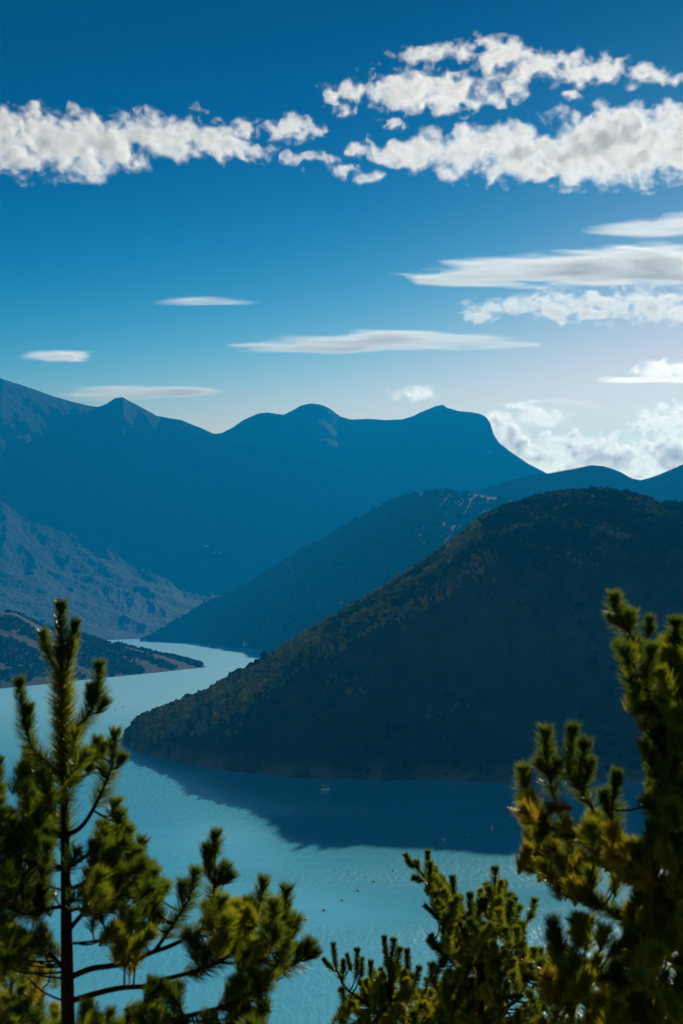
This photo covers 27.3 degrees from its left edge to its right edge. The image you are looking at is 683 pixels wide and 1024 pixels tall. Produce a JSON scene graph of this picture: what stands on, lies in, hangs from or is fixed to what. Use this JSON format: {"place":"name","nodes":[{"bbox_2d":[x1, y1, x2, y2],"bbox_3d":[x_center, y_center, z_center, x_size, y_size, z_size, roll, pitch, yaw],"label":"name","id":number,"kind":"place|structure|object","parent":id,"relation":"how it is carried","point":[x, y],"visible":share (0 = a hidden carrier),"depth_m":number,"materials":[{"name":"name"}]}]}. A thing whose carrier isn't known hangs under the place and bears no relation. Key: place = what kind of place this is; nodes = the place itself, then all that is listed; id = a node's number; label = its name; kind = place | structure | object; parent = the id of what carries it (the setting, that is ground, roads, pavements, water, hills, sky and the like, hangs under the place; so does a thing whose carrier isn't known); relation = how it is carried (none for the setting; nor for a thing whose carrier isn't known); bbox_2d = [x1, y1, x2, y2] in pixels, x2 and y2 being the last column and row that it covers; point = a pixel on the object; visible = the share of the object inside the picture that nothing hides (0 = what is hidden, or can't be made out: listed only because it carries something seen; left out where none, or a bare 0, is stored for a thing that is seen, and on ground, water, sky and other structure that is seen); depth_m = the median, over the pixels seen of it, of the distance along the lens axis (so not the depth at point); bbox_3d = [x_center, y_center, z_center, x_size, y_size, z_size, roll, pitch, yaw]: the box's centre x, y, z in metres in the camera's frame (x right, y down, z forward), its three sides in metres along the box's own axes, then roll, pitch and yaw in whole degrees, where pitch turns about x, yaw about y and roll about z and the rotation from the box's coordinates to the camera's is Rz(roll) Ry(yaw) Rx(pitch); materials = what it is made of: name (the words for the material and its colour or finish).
{"place":"outdoors","nodes":[
{"label":"outdoors","id":0,"kind":"place"},
{"bbox_2d":[0,612,204,688],"bbox_3d":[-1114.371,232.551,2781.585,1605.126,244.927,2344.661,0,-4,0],"label":"spit hill","id":1,"kind":"structure","parent":0,"point":[147,665],"depth_m":2853.57,"materials":[{"name":"plant"}]},
{"bbox_2d":[0,609,203,684],"bbox_3d":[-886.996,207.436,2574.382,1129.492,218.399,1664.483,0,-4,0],"label":"spit woods","id":2,"kind":"object","parent":1,"relation":"on","point":[98,645],"visible":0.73,"depth_m":2938.51,"materials":[{"name":"green plant"}]},
{"bbox_2d":[0,378,421,639],"bbox_3d":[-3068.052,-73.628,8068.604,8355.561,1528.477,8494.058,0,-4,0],"label":"mountain","id":3,"kind":"structure","parent":0,"point":[102,506],"depth_m":8040.14,"materials":[{"name":"blue stone"}]},
{"bbox_2d":[139,490,512,641],"bbox_3d":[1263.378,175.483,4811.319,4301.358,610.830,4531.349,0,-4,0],"label":"wooded ridge","id":4,"kind":"structure","parent":0,"point":[183,631],"depth_m":5221.82,"materials":[{"name":"plant"}]},
{"bbox_2d":[141,488,518,650],"bbox_3d":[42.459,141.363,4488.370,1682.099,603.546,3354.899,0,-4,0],"label":"ridge woods","id":5,"kind":"object","parent":4,"relation":"on","point":[266,622],"visible":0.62,"depth_m":5021.17,"materials":[{"name":"green plant"}]},
{"bbox_2d":[0,639,676,1023],"bbox_3d":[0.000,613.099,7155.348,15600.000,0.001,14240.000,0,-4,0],"label":"lake water","id":6,"kind":"structure","parent":0,"point":[336,843],"depth_m":894.26,"materials":[{"name":"teal liquid"}]},
{"bbox_2d":[0,0,682,479],"label":"sky","id":7,"kind":"structure","parent":0,"point":[216,215],"materials":[{"name":"blue"}]},
{"bbox_2d":[158,403,546,491],"bbox_3d":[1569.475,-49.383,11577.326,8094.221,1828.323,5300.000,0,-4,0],"label":"range","id":8,"kind":"structure","parent":0,"point":[443,447],"depth_m":11388.65,"materials":[{"name":"blue stone"}]},
{"bbox_2d":[122,502,682,782],"bbox_3d":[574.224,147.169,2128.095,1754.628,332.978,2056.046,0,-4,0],"label":"hill","id":9,"kind":"structure","parent":0,"point":[522,666],"depth_m":1298.87,"materials":[{"name":"green plant"}]},
{"bbox_2d":[122,485,682,776],"bbox_3d":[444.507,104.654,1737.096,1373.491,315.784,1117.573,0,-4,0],"label":"hill woods","id":10,"kind":"object","parent":9,"relation":"on","point":[600,513],"visible":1,"depth_m":1434.99,"materials":[{"name":"green plant"}]},
{"bbox_2d":[470,464,682,501],"bbox_3d":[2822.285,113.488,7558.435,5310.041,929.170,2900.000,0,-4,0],"label":"ridge","id":11,"kind":"structure","parent":0,"point":[668,485],"depth_m":7161.02,"materials":[{"name":"blue stone"}]},
{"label":"near bank","id":12,"kind":"structure","parent":0,"visible":0},
{"bbox_2d":[0,752,60,1023],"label":"pine tree","id":13,"kind":"object","parent":12,"relation":"on","point":[24,1006],"visible":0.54,"depth_m":5.79,"materials":[{"name":"green plant"}]},
{"bbox_2d":[0,597,324,1023],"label":"pine tree","id":14,"kind":"object","parent":12,"relation":"on","point":[120,869],"visible":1,"depth_m":4.84,"materials":[{"name":"green plant"}]},
{"bbox_2d":[321,933,457,1023],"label":"pine tree","id":15,"kind":"object","parent":12,"relation":"on","point":[383,996],"visible":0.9,"depth_m":8.76,"materials":[{"name":"green plant"}]},
{"bbox_2d":[402,848,548,1023],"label":"pine tree","id":16,"kind":"object","parent":12,"relation":"on","point":[471,946],"visible":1,"depth_m":7.61,"materials":[{"name":"green plant"}]},
{"bbox_2d":[506,587,682,1023],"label":"pine tree","id":17,"kind":"object","parent":12,"relation":"on","point":[643,948],"visible":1,"depth_m":4.24,"materials":[{"name":"green plant"}]}
]}

